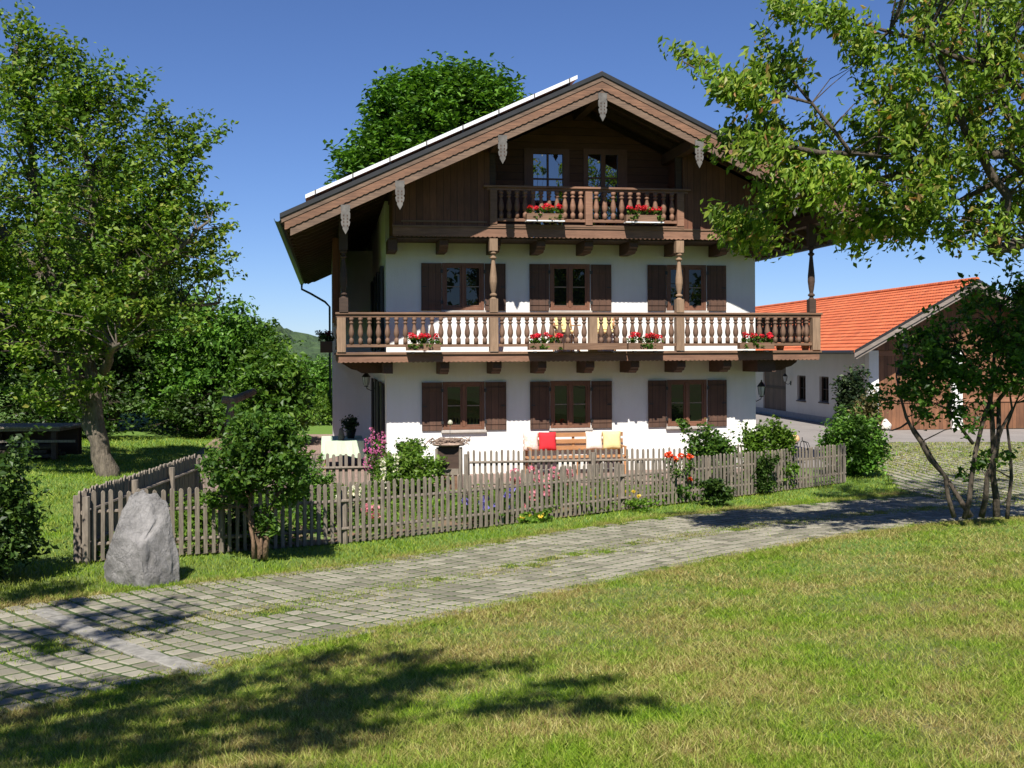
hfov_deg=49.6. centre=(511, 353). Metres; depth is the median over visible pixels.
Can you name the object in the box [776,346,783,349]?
flower pot
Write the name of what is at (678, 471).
poppy
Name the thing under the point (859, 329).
annex
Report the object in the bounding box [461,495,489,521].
iris
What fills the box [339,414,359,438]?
potted plant
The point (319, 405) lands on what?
hedge bush
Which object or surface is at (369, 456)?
foxglove
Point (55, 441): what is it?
wood shelter
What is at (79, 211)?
broadleaf tree
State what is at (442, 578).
joint weeds
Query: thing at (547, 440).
cushion
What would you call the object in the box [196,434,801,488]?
patio
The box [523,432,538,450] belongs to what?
cushion
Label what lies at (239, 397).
log arbour
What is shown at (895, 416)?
garage door
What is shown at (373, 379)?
side door
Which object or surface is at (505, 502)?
iris
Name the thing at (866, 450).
shrub
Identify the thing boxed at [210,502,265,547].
shrub
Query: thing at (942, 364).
shrub tree
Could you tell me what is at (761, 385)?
wall lantern
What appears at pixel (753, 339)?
flower box
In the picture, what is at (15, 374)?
broadleaf tree
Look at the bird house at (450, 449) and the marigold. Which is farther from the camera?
the bird house at (450, 449)
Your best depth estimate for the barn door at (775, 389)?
54.24 m
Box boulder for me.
[103,490,179,587]
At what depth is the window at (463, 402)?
27.11 m
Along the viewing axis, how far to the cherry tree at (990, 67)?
14.50 m
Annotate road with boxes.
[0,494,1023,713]
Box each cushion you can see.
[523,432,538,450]
[539,432,555,450]
[585,431,601,449]
[602,431,620,449]
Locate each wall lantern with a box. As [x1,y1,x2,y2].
[362,373,375,391]
[756,380,765,401]
[783,373,790,384]
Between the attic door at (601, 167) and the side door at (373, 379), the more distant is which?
the side door at (373, 379)
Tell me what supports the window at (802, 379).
in the annex
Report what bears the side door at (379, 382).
in the house at (464, 259)
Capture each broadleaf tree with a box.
[0,171,54,398]
[0,225,209,430]
[3,135,230,414]
[129,286,277,434]
[205,341,327,435]
[225,306,318,400]
[290,353,331,406]
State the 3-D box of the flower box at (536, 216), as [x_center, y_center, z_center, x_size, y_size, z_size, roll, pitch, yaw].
[0.790,-3.294,25.991,0.937,0.490,0.329,0,0,-9]
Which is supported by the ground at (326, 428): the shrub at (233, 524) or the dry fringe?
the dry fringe
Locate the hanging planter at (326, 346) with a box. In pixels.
[315,329,334,352]
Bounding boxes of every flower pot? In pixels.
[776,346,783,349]
[801,342,809,349]
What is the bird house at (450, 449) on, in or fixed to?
on the garden bed
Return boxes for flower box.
[406,332,440,352]
[525,203,564,223]
[527,332,562,352]
[563,343,626,352]
[624,204,663,224]
[626,332,662,351]
[737,332,773,351]
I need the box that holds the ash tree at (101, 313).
[0,0,247,476]
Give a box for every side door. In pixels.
[373,379,376,435]
[379,382,381,450]
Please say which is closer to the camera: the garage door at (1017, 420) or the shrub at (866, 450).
the shrub at (866, 450)
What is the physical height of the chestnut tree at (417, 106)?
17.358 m
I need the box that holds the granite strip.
[30,608,219,674]
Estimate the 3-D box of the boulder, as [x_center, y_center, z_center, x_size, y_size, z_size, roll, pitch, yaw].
[-4.452,2.439,13.266,0.914,1.592,0.674,0,0,0]
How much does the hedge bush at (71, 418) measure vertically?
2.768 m
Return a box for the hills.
[0,320,331,388]
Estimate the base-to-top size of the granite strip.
0.153 m
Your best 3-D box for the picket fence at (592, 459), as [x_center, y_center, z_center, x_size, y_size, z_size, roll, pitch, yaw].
[3.081,2.613,24.344,8.440,1.216,1.236,0,0,-24]
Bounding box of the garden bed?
[80,483,838,562]
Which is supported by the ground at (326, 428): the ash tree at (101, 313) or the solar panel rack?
the ash tree at (101, 313)
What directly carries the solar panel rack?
on the house at (464, 259)
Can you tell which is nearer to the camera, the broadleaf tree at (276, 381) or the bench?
the bench
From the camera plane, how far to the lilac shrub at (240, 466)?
14.70 m
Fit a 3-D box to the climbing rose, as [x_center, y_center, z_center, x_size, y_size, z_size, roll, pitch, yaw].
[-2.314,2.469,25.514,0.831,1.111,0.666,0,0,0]
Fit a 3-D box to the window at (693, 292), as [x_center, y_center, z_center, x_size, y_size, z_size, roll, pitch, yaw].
[4.406,-1.622,28.023,1.120,1.220,0.160,0,0,-9]
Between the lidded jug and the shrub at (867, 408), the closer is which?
the lidded jug
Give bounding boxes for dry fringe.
[0,491,1023,731]
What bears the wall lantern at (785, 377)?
attached to the annex
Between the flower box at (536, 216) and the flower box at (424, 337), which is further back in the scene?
the flower box at (536, 216)
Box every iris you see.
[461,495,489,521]
[488,484,515,519]
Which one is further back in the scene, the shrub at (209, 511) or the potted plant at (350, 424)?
the potted plant at (350, 424)
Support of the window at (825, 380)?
in the annex
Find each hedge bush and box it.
[0,348,147,426]
[0,364,153,437]
[124,389,220,426]
[127,382,230,438]
[304,388,331,424]
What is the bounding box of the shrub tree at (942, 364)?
[858,253,1023,519]
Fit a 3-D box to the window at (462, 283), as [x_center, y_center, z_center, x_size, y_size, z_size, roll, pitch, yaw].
[-1.190,-1.594,27.097,1.110,1.220,0.160,0,0,-9]
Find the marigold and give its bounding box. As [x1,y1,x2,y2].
[509,505,554,523]
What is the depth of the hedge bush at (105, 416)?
40.84 m
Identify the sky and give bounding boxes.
[0,0,1023,336]
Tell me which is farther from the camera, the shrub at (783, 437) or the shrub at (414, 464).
the shrub at (783, 437)
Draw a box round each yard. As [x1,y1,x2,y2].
[756,413,1023,467]
[884,442,1023,506]
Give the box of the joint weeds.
[0,442,1022,720]
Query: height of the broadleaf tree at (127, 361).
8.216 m
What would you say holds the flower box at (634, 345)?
attached to the house at (464, 259)
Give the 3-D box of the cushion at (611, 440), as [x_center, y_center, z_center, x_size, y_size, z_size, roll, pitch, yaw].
[2.459,2.141,27.333,0.454,0.450,0.171,0,-9,-9]
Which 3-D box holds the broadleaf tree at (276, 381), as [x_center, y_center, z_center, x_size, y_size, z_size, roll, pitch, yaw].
[-7.813,1.391,35.912,3.865,3.618,4.018,0,0,0]
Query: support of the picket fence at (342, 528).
on the ground at (326, 428)
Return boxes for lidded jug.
[338,428,346,439]
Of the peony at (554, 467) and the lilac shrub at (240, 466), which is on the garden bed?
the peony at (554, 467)
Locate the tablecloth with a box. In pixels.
[321,435,363,458]
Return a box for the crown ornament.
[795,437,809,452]
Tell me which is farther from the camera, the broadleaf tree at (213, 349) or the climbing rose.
the broadleaf tree at (213, 349)
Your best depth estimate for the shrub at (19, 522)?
13.00 m
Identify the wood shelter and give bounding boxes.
[0,423,81,459]
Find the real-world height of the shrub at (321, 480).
1.350 m
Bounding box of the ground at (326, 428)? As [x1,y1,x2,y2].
[0,394,1023,767]
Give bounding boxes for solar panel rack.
[305,75,577,200]
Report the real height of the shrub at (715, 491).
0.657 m
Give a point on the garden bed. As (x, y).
(328, 538)
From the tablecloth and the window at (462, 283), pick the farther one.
the tablecloth
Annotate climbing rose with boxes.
[394,437,428,455]
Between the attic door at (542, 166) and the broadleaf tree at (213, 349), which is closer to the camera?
the attic door at (542, 166)
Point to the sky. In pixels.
(292, 74)
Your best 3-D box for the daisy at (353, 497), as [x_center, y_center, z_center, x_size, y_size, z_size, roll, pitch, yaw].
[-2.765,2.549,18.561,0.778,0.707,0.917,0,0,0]
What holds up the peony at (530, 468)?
on the garden bed
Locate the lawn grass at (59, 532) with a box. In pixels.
[0,435,907,604]
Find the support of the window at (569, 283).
in the house at (464, 259)
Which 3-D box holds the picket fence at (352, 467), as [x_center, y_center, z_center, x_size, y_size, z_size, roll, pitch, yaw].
[-3.966,2.548,21.971,4.512,1.247,0.148,0,0,-22]
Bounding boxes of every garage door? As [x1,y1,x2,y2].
[879,350,949,429]
[962,350,1023,428]
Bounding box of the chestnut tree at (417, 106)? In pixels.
[323,49,532,186]
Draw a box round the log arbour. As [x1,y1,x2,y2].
[214,385,256,440]
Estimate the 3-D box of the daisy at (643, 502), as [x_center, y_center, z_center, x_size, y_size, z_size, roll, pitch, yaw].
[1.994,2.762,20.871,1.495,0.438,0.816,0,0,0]
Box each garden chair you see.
[553,318,580,350]
[598,318,615,350]
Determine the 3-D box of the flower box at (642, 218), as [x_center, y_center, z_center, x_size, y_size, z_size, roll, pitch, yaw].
[3.154,-3.302,26.388,0.951,0.482,0.329,0,0,-9]
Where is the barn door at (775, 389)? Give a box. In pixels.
[765,368,785,410]
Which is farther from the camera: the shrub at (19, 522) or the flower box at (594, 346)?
the flower box at (594, 346)
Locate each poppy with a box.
[650,451,694,497]
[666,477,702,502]
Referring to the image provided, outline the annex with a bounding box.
[755,277,1023,429]
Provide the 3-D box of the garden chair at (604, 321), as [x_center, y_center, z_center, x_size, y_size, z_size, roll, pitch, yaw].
[2.274,-0.514,27.224,0.530,0.949,0.583,0,0,2]
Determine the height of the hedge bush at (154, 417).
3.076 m
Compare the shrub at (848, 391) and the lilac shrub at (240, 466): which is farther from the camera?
the shrub at (848, 391)
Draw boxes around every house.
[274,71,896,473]
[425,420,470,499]
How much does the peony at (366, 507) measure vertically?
0.445 m
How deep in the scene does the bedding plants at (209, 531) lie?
19.48 m
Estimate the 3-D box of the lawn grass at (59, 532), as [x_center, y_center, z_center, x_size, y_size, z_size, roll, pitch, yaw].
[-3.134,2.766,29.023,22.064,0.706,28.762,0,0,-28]
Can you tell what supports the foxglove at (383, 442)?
on the garden bed
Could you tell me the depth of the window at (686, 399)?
28.05 m
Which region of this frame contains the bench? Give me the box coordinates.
[523,432,628,474]
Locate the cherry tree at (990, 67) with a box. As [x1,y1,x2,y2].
[657,0,1023,268]
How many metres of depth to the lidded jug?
28.25 m
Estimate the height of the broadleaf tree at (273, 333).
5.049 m
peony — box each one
[352,503,385,531]
[504,466,549,507]
[533,466,573,502]
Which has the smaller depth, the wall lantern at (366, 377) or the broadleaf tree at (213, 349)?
the wall lantern at (366, 377)
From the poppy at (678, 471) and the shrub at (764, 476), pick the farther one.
the shrub at (764, 476)
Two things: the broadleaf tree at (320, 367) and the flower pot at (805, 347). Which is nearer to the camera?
the flower pot at (805, 347)
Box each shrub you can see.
[0,425,67,581]
[168,488,211,541]
[192,402,316,559]
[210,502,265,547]
[287,453,340,533]
[370,439,450,503]
[675,418,740,485]
[692,476,735,506]
[737,419,773,487]
[743,450,785,494]
[764,414,799,490]
[814,403,897,477]
[824,364,872,425]
[847,389,888,438]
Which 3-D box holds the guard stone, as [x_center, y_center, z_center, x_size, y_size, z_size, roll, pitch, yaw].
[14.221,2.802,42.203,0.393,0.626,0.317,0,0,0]
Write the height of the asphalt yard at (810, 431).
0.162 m
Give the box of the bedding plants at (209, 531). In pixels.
[66,470,835,557]
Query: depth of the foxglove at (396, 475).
20.97 m
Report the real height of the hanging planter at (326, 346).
0.582 m
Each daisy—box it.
[334,485,365,521]
[586,488,655,511]
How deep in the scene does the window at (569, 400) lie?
27.55 m
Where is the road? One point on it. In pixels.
(107, 648)
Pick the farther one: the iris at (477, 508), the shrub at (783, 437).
the shrub at (783, 437)
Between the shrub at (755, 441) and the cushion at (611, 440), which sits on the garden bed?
the shrub at (755, 441)
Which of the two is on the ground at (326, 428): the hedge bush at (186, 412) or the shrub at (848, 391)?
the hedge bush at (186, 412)
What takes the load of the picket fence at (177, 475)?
on the ground at (326, 428)
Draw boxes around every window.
[441,263,485,311]
[441,382,486,432]
[548,264,591,311]
[549,381,592,430]
[665,265,708,312]
[666,380,706,428]
[796,375,805,401]
[818,376,828,403]
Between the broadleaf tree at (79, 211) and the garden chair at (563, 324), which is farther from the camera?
the broadleaf tree at (79, 211)
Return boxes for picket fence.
[73,443,845,562]
[78,454,202,564]
[195,453,404,493]
[464,444,792,494]
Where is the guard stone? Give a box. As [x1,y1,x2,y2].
[881,419,891,432]
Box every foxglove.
[362,433,385,501]
[367,427,387,480]
[371,455,404,507]
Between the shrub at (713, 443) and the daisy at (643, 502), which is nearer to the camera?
the daisy at (643, 502)
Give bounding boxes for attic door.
[524,148,569,224]
[583,149,627,225]
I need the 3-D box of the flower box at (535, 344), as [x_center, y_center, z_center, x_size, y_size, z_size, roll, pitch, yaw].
[0.797,-0.262,25.976,0.837,0.496,0.336,0,0,-9]

